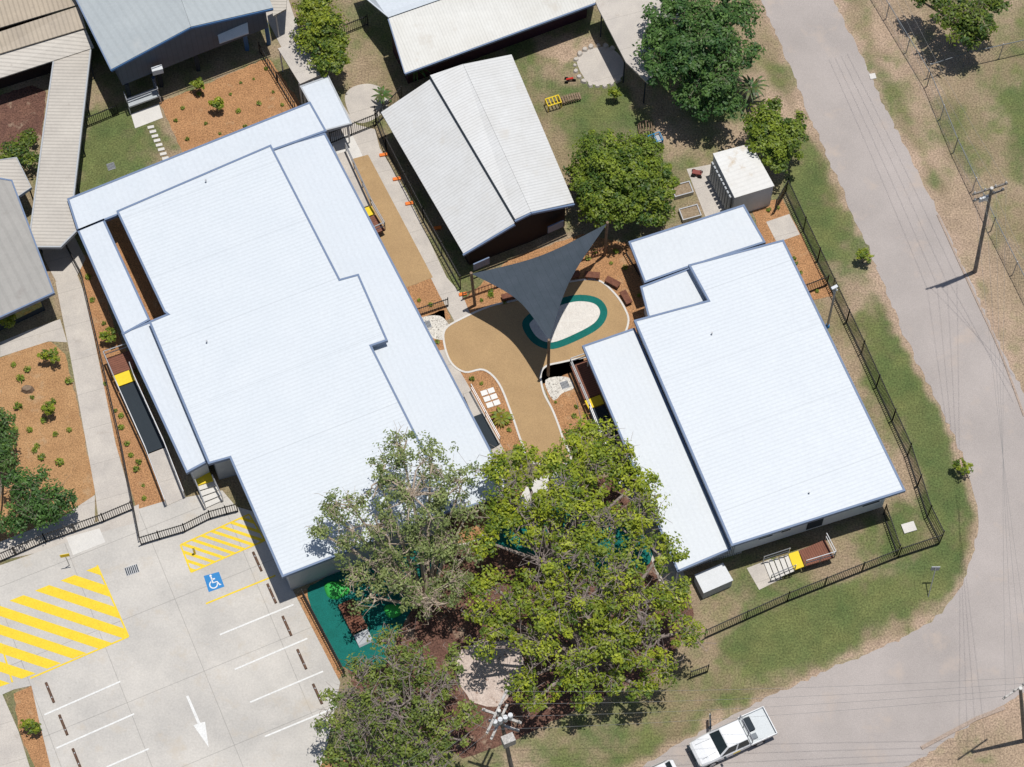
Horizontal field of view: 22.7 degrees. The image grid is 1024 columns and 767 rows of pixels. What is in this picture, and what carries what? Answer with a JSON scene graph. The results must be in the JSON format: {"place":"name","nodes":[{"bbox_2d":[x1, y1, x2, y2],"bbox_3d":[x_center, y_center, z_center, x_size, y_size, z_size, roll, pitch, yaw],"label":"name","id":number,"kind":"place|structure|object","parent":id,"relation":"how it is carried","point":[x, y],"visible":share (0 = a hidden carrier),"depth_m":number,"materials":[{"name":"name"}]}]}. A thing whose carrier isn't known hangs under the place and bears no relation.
{"place":"outdoors","nodes":[
{"label":"outdoors","id":0,"kind":"place"},
{"bbox_2d":[76,0,272,97],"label":"highset building","id":1,"kind":"structure","parent":0,"point":[136,39],"depth_m":161.90,"materials":[{"name":"metal"}]},
{"bbox_2d":[67,102,506,589],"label":"school building","id":2,"kind":"structure","parent":0,"point":[288,359],"depth_m":154.60,"materials":[{"name":"white paint"}]},
{"bbox_2d":[338,598,372,647],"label":"timber bridge","id":3,"kind":"structure","parent":0,"point":[360,637],"depth_m":150.01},
{"bbox_2d":[307,537,442,670],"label":"play floor","id":4,"kind":"structure","parent":0,"point":[333,623],"depth_m":150.60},
{"bbox_2d":[324,581,351,599],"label":"play mound","id":5,"kind":"object","parent":4,"relation":"on","point":[334,590],"visible":0.97,"depth_m":150.99,"materials":[{"name":"green rubber"}]},
{"bbox_2d":[352,155,431,286],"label":"softfall path","id":6,"kind":"structure","parent":0,"point":[404,253],"depth_m":161.41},
{"bbox_2d":[381,54,574,269],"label":"gabled building","id":7,"kind":"structure","parent":0,"point":[472,140],"depth_m":159.42,"materials":[{"name":"metal"}]},
{"bbox_2d":[0,0,1023,766],"bbox_3d":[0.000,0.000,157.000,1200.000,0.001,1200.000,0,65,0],"label":"ground","id":8,"kind":"structure","parent":0,"point":[790,644],"depth_m":160.62,"materials":[{"name":"plant"}]},
{"bbox_2d":[0,695,29,766],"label":"footpath","id":9,"kind":"structure","parent":8,"relation":"on","point":[12,752],"depth_m":147.30,"materials":[{"name":"concrete"}]},
{"bbox_2d":[0,157,33,199],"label":"lean to roof","id":10,"kind":"object","parent":8,"relation":"on","point":[11,168],"visible":0.81,"depth_m":159.92,"materials":[{"name":"metal"}]},
{"bbox_2d":[0,127,39,170],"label":"shrub","id":11,"kind":"object","parent":8,"relation":"on","point":[10,152],"visible":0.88,"depth_m":162.06,"materials":[{"name":"green plant"}]},
{"bbox_2d":[0,85,45,151],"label":"mulch bed","id":12,"kind":"object","parent":8,"relation":"on","point":[22,109],"visible":0.8,"depth_m":165.19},
{"bbox_2d":[0,178,54,330],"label":"grey building","id":13,"kind":"structure","parent":8,"relation":"on","point":[26,288],"depth_m":157.06,"materials":[{"name":"metal"}]},
{"bbox_2d":[14,686,49,766],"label":"mulch bed","id":14,"kind":"object","parent":8,"relation":"on","point":[26,709],"visible":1,"depth_m":147.58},
{"bbox_2d":[0,319,66,356],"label":"footpath","id":15,"kind":"structure","parent":8,"relation":"on","point":[53,331],"depth_m":158.29,"materials":[{"name":"concrete"}]},
{"bbox_2d":[0,0,93,88],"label":"tan building","id":16,"kind":"structure","parent":8,"relation":"on","point":[35,42],"depth_m":163.51,"materials":[{"name":"metal"}]},
{"bbox_2d":[0,342,94,541],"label":"mulch bed","id":17,"kind":"object","parent":8,"relation":"on","point":[45,378],"visible":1,"depth_m":155.82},
{"bbox_2d":[0,407,20,529],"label":"shade tree","id":18,"kind":"object","parent":17,"relation":"on","point":[5,445],"visible":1,"depth_m":152.41,"materials":[{"name":"green plant"}]},
{"bbox_2d":[0,464,77,538],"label":"shade tree","id":19,"kind":"object","parent":17,"relation":"on","point":[37,507],"visible":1,"depth_m":150.63,"materials":[{"name":"green plant"}]},
{"bbox_2d":[30,49,94,252],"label":"covered walkway","id":20,"kind":"structure","parent":8,"relation":"on","point":[52,225],"depth_m":160.74,"materials":[{"name":"metal"}]},
{"bbox_2d":[42,237,84,281],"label":"footpath","id":21,"kind":"structure","parent":8,"relation":"on","point":[60,263],"depth_m":160.63,"materials":[{"name":"concrete"}]},
{"bbox_2d":[0,495,138,559],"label":"footpath","id":22,"kind":"structure","parent":8,"relation":"on","point":[85,510],"depth_m":152.92,"materials":[{"name":"concrete"}]},
{"bbox_2d":[0,501,132,561],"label":"fence","id":23,"kind":"object","parent":22,"relation":"on","point":[16,553],"visible":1,"depth_m":152.13,"materials":[{"name":"black metal"}]},
{"bbox_2d":[56,273,131,520],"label":"footpath","id":24,"kind":"structure","parent":8,"relation":"on","point":[110,485],"depth_m":156.46,"materials":[{"name":"concrete"}]},
{"bbox_2d":[66,244,139,536],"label":"fence","id":25,"kind":"object","parent":8,"relation":"on","point":[79,270],"visible":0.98,"depth_m":156.02,"materials":[{"name":"black metal"}]},
{"bbox_2d":[80,255,183,508],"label":"mulch bed","id":26,"kind":"object","parent":8,"relation":"on","point":[150,490],"visible":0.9,"depth_m":156.13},
{"bbox_2d":[106,218,164,319],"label":"mulch bed","id":27,"kind":"object","parent":8,"relation":"on","point":[145,291],"visible":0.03,"depth_m":160.33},
{"bbox_2d":[123,82,161,114],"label":"entry platform","id":28,"kind":"structure","parent":8,"relation":"on","point":[143,97],"depth_m":164.57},
{"bbox_2d":[131,104,162,127],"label":"footpath","id":29,"kind":"structure","parent":8,"relation":"on","point":[146,115],"depth_m":165.08,"materials":[{"name":"concrete"}]},
{"bbox_2d":[0,490,339,766],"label":"car park slab","id":30,"kind":"object","parent":8,"relation":"on","point":[168,655],"visible":0.93,"depth_m":149.50,"materials":[{"name":"concrete"}]},
{"bbox_2d":[0,662,34,678],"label":"painted marking","id":31,"kind":"object","parent":30,"relation":"on","point":[18,672],"visible":1,"depth_m":149.10,"materials":[{"name":"yellow paint"}]},
{"bbox_2d":[0,644,59,668],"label":"painted marking","id":32,"kind":"object","parent":30,"relation":"on","point":[28,657],"visible":1,"depth_m":149.47,"materials":[{"name":"yellow paint"}]},
{"bbox_2d":[0,625,85,658],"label":"painted marking","id":33,"kind":"object","parent":30,"relation":"on","point":[42,643],"visible":1,"depth_m":149.86,"materials":[{"name":"yellow paint"}]},
{"bbox_2d":[0,606,110,647],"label":"painted marking","id":34,"kind":"object","parent":30,"relation":"on","point":[34,622],"visible":1,"depth_m":150.23,"materials":[{"name":"yellow paint"}]},
{"bbox_2d":[10,595,126,637],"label":"painted marking","id":35,"kind":"object","parent":30,"relation":"on","point":[66,614],"visible":1,"depth_m":150.57,"materials":[{"name":"yellow paint"}]},
{"bbox_2d":[35,585,119,618],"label":"painted marking","id":36,"kind":"object","parent":30,"relation":"on","point":[80,600],"visible":1,"depth_m":150.97,"materials":[{"name":"yellow paint"}]},
{"bbox_2d":[66,528,104,554],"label":"concrete pad","id":37,"kind":"object","parent":30,"relation":"on","point":[80,542],"visible":1,"depth_m":152.58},
{"bbox_2d":[61,575,109,596],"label":"painted marking","id":38,"kind":"object","parent":30,"relation":"on","point":[87,584],"visible":1,"depth_m":151.40,"materials":[{"name":"yellow paint"}]},
{"bbox_2d":[103,343,185,505],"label":"access ramp","id":39,"kind":"structure","parent":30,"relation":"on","point":[121,366],"depth_m":155.17,"materials":[{"name":"grey concrete"}]},
{"bbox_2d":[138,503,237,544],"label":"fence","id":40,"kind":"object","parent":30,"relation":"on","point":[226,513],"visible":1,"depth_m":152.28,"materials":[{"name":"black metal"}]},
{"bbox_2d":[186,696,208,746],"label":"painted marking","id":41,"kind":"object","parent":30,"relation":"on","point":[200,728],"visible":1,"depth_m":147.69,"materials":[{"name":"white paint"}]},
{"bbox_2d":[194,472,222,508],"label":"staircase","id":42,"kind":"structure","parent":30,"relation":"on","point":[206,481],"depth_m":153.50,"materials":[{"name":"grey concrete"}]},
{"bbox_2d":[204,572,223,591],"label":"painted marking","id":43,"kind":"object","parent":30,"relation":"on","point":[216,576],"visible":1,"depth_m":151.48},
{"bbox_2d":[159,59,299,151],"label":"mulch bed","id":44,"kind":"object","parent":8,"relation":"on","point":[197,112],"visible":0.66,"depth_m":165.41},
{"bbox_2d":[278,43,320,103],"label":"covered walkway","id":45,"kind":"structure","parent":8,"relation":"on","point":[299,67],"depth_m":163.76,"materials":[{"name":"metal"}]},
{"bbox_2d":[296,590,344,678],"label":"mulch bed","id":46,"kind":"object","parent":8,"relation":"on","point":[323,642],"visible":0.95,"depth_m":150.06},
{"bbox_2d":[301,589,344,675],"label":"fence","id":47,"kind":"object","parent":46,"relation":"on","point":[323,632],"visible":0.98,"depth_m":149.44,"materials":[{"name":"black metal"}]},
{"bbox_2d":[289,0,352,77],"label":"shade tree","id":48,"kind":"object","parent":8,"relation":"on","point":[323,21],"visible":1,"depth_m":162.84,"materials":[{"name":"green plant"}]},
{"bbox_2d":[300,76,351,142],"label":"covered walkway","id":49,"kind":"structure","parent":8,"relation":"on","point":[321,96],"depth_m":162.38,"materials":[{"name":"white paint"}]},
{"bbox_2d":[328,135,362,164],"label":"footpath","id":50,"kind":"structure","parent":8,"relation":"on","point":[352,146],"depth_m":164.10,"materials":[{"name":"concrete"}]},
{"bbox_2d":[333,143,385,233],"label":"access ramp","id":51,"kind":"structure","parent":50,"relation":"on","point":[346,163],"depth_m":162.13,"materials":[{"name":"concrete"}]},
{"bbox_2d":[329,86,401,142],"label":"fence","id":52,"kind":"object","parent":8,"relation":"on","point":[365,118],"visible":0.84,"depth_m":163.99,"materials":[{"name":"black metal"}]},
{"bbox_2d":[345,84,387,122],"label":"footpath","id":53,"kind":"structure","parent":8,"relation":"on","point":[360,102],"depth_m":165.50,"materials":[{"name":"concrete"}]},
{"bbox_2d":[266,0,469,320],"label":"footpath","id":54,"kind":"structure","parent":8,"relation":"on","point":[366,140],"depth_m":162.64,"materials":[{"name":"concrete"}]},
{"bbox_2d":[270,0,286,36],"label":"covered walkway","id":55,"kind":"structure","parent":54,"relation":"on","point":[279,6],"depth_m":165.48,"materials":[{"name":"white paint"}]},
{"bbox_2d":[310,621,487,766],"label":"shade tree","id":56,"kind":"object","parent":8,"relation":"on","point":[396,750],"visible":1,"depth_m":143.05,"materials":[{"name":"green plant"}]},
{"bbox_2d":[374,105,466,296],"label":"fence","id":57,"kind":"object","parent":8,"relation":"on","point":[405,178],"visible":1,"depth_m":161.55,"materials":[{"name":"black metal"}]},
{"bbox_2d":[406,279,450,319],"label":"mulch bed","id":58,"kind":"object","parent":8,"relation":"on","point":[426,292],"visible":0.75,"depth_m":159.47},
{"bbox_2d":[433,311,445,349],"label":"mulch bed","id":59,"kind":"object","parent":8,"relation":"on","point":[440,345],"visible":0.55,"depth_m":158.15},
{"bbox_2d":[422,315,448,339],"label":"pebble bed","id":60,"kind":"object","parent":59,"relation":"on","point":[439,324],"visible":0.71,"depth_m":158.67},
{"bbox_2d":[439,349,503,454],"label":"footpath","id":61,"kind":"structure","parent":8,"relation":"on","point":[461,382],"depth_m":157.07,"materials":[{"name":"concrete"}]},
{"bbox_2d":[463,384,499,449],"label":"access ramp","id":62,"kind":"structure","parent":61,"relation":"on","point":[487,431],"depth_m":155.41,"materials":[{"name":"concrete"}]},
{"bbox_2d":[367,0,595,83],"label":"long building","id":63,"kind":"structure","parent":8,"relation":"on","point":[432,36],"depth_m":163.94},
{"bbox_2d":[461,371,520,451],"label":"mulch bed","id":64,"kind":"object","parent":8,"relation":"on","point":[488,381],"visible":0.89,"depth_m":156.44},
{"bbox_2d":[489,406,513,427],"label":"spiky plant","id":65,"kind":"object","parent":64,"relation":"on","point":[500,416],"visible":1,"depth_m":155.57,"materials":[{"name":"green plant"}]},
{"bbox_2d":[482,690,521,766],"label":"power pole","id":66,"kind":"object","parent":8,"relation":"on","point":[508,740],"visible":0.95,"depth_m":140.12,"materials":[{"name":"grey wood"}]},
{"bbox_2d":[348,476,693,757],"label":"mulch bed","id":67,"kind":"object","parent":8,"relation":"on","point":[446,627],"visible":0.31,"depth_m":149.93,"materials":[{"name":"wood"}]},
{"bbox_2d":[305,420,486,624],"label":"gum tree","id":68,"kind":"object","parent":67,"relation":"on","point":[426,597],"visible":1,"depth_m":145.99,"materials":[{"name":"green plant"}]},
{"bbox_2d":[456,504,491,543],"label":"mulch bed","id":69,"kind":"object","parent":67,"relation":"on","point":[480,514],"visible":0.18,"depth_m":153.02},
{"bbox_2d":[455,640,523,706],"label":"sand","id":70,"kind":"structure","parent":67,"relation":"on","point":[484,681],"depth_m":149.06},
{"bbox_2d":[459,400,663,572],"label":"shade tree","id":71,"kind":"object","parent":67,"relation":"on","point":[544,502],"visible":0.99,"depth_m":147.37,"materials":[{"name":"green plant"}]},
{"bbox_2d":[461,482,715,719],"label":"shade tree","id":72,"kind":"object","parent":67,"relation":"on","point":[591,648],"visible":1,"depth_m":144.44,"materials":[{"name":"green plant"}]},
{"bbox_2d":[519,472,578,507],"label":"footpath","id":73,"kind":"structure","parent":8,"relation":"on","point":[535,487],"depth_m":154.07,"materials":[{"name":"concrete"}]},
{"bbox_2d":[465,234,644,383],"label":"mulch bed","id":74,"kind":"object","parent":8,"relation":"on","point":[628,278],"visible":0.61,"depth_m":160.21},
{"bbox_2d":[470,221,608,376],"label":"shade sail","id":75,"kind":"object","parent":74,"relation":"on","point":[535,287],"visible":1,"depth_m":155.20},
{"bbox_2d":[542,360,592,438],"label":"mulch bed","id":76,"kind":"object","parent":8,"relation":"on","point":[564,407],"visible":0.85,"depth_m":156.41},
{"bbox_2d":[545,376,573,399],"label":"pebble bed","id":77,"kind":"object","parent":76,"relation":"on","point":[554,388],"visible":1,"depth_m":156.89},
{"bbox_2d":[577,47,623,84],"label":"sand","id":78,"kind":"structure","parent":8,"relation":"on","point":[600,65],"depth_m":166.69,"materials":[{"name":"sand"}]},
{"bbox_2d":[562,128,679,230],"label":"shade tree","id":79,"kind":"object","parent":8,"relation":"on","point":[612,180],"visible":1,"depth_m":158.22,"materials":[{"name":"green plant"}]},
{"bbox_2d":[595,0,681,103],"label":"open shelter","id":80,"kind":"object","parent":8,"relation":"on","point":[626,24],"visible":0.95,"depth_m":164.54,"materials":[{"name":"metal"}]},
{"bbox_2d":[672,181,693,199],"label":"raised garden bed","id":81,"kind":"object","parent":8,"relation":"on","point":[684,189],"visible":0.76,"depth_m":162.43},
{"bbox_2d":[678,204,701,222],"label":"raised garden bed","id":82,"kind":"object","parent":8,"relation":"on","point":[689,213],"visible":0.99,"depth_m":161.72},
{"bbox_2d":[632,0,766,121],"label":"shade tree","id":83,"kind":"object","parent":8,"relation":"on","point":[691,55],"visible":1,"depth_m":160.74,"materials":[{"name":"green plant"}]},
{"bbox_2d":[687,164,724,216],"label":"footpath","id":84,"kind":"structure","parent":8,"relation":"on","point":[710,201],"depth_m":162.67,"materials":[{"name":"concrete"}]},
{"bbox_2d":[694,563,732,598],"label":"equipment box","id":85,"kind":"object","parent":8,"relation":"on","point":[713,580],"visible":1,"depth_m":150.49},
{"bbox_2d":[709,144,773,211],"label":"storage shed","id":86,"kind":"structure","parent":8,"relation":"on","point":[739,176],"depth_m":160.54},
{"bbox_2d":[709,162,730,209],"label":"louvre door","id":87,"kind":"structure","parent":86,"relation":"in","point":[715,178],"depth_m":161.25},
{"bbox_2d":[582,204,905,582],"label":"school building","id":88,"kind":"structure","parent":8,"relation":"on","point":[779,432],"depth_m":152.59,"materials":[{"name":"metal"}]},
{"bbox_2d":[736,74,769,103],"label":"palm tree","id":89,"kind":"object","parent":8,"relation":"on","point":[751,87],"visible":0.97,"depth_m":163.95,"materials":[{"name":"green plant"}]},
{"bbox_2d":[747,559,781,589],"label":"footpath","id":90,"kind":"structure","parent":8,"relation":"on","point":[759,575],"depth_m":151.65,"materials":[{"name":"concrete"}]},
{"bbox_2d":[762,533,836,581],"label":"staircase","id":91,"kind":"structure","parent":90,"relation":"on","point":[818,552],"depth_m":151.40,"materials":[{"name":"yellow paint"}]},
{"bbox_2d":[741,95,808,173],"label":"shade tree","id":92,"kind":"object","parent":8,"relation":"on","point":[763,126],"visible":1,"depth_m":160.53,"materials":[{"name":"green plant"}]},
{"bbox_2d":[767,214,799,240],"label":"footpath","id":93,"kind":"structure","parent":8,"relation":"on","point":[783,227],"depth_m":161.57,"materials":[{"name":"concrete"}]},
{"bbox_2d":[752,199,832,299],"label":"mulch bed","id":94,"kind":"object","parent":8,"relation":"on","point":[807,265],"visible":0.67,"depth_m":160.97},
{"bbox_2d":[704,533,943,638],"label":"fence","id":95,"kind":"object","parent":8,"relation":"on","point":[861,571],"visible":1,"depth_m":150.59,"materials":[{"name":"black metal"}]},
{"bbox_2d":[774,178,944,540],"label":"fence","id":96,"kind":"object","parent":8,"relation":"on","point":[783,192],"visible":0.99,"depth_m":156.92,"materials":[{"name":"black metal"}]},
{"bbox_2d":[879,0,1023,293],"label":"chain link fence","id":97,"kind":"object","parent":8,"relation":"on","point":[952,139],"visible":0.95,"depth_m":163.18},
{"bbox_2d":[911,0,1011,50],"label":"shade tree","id":98,"kind":"object","parent":8,"relation":"on","point":[970,31],"visible":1,"depth_m":163.32,"materials":[{"name":"green plant"}]},
{"bbox_2d":[926,40,1023,78],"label":"chain link fence","id":99,"kind":"object","parent":8,"relation":"on","point":[1003,44],"visible":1,"depth_m":165.54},
{"bbox_2d":[972,181,1007,272],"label":"power pole","id":100,"kind":"object","parent":8,"relation":"on","point":[984,197],"visible":1,"depth_m":152.01,"materials":[{"name":"brown wood"}]},
{"bbox_2d":[1002,683,1023,741],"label":"power pole","id":101,"kind":"object","parent":8,"relation":"on","point":[1021,703],"visible":1,"depth_m":140.81,"materials":[{"name":"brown wood"}]},
{"bbox_2d":[444,280,627,462],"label":"softfall path","id":102,"kind":"structure","parent":0,"point":[503,349],"depth_m":157.90,"materials":[{"name":"rubber"}]},
{"bbox_2d":[442,278,629,464],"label":"concrete edging","id":103,"kind":"object","parent":102,"relation":"on","point":[542,369],"visible":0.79,"depth_m":157.51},
{"bbox_2d":[522,295,606,348],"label":"sandpit rim","id":104,"kind":"object","parent":102,"relation":"on","point":[537,341],"visible":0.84,"depth_m":158.62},
{"bbox_2d":[530,301,599,341],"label":"sand","id":105,"kind":"structure","parent":104,"relation":"on","point":[572,318],"depth_m":158.79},
{"bbox_2d":[486,508,652,574],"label":"play floor","id":106,"kind":"structure","parent":0,"point":[645,555],"depth_m":152.48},
{"bbox_2d":[625,485,687,590],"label":"footpath","id":107,"kind":"structure","parent":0,"point":[671,569],"depth_m":152.27,"materials":[{"name":"concrete"}]},
{"bbox_2d":[570,353,636,487],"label":"access ramp","id":108,"kind":"structure","parent":107,"relation":"on","point":[586,381],"depth_m":155.84,"materials":[{"name":"yellow paint"}]},
{"bbox_2d":[643,0,1023,766],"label":"road","id":109,"kind":"structure","parent":0,"point":[965,634],"depth_m":155.00,"materials":[{"name":"asphalt"}]},
{"bbox_2d":[687,706,776,766],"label":"utility truck","id":110,"kind":"object","parent":109,"relation":"on","point":[711,748],"visible":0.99,"depth_m":146.15,"materials":[{"name":"white metal"}]},
{"bbox_2d":[920,706,1005,749],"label":"kerb","id":111,"kind":"structure","parent":109,"relation":"on","point":[959,727],"depth_m":147.63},
{"bbox_2d":[937,214,1023,415],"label":"kerb","id":112,"kind":"structure","parent":109,"relation":"on","point":[982,312],"depth_m":158.94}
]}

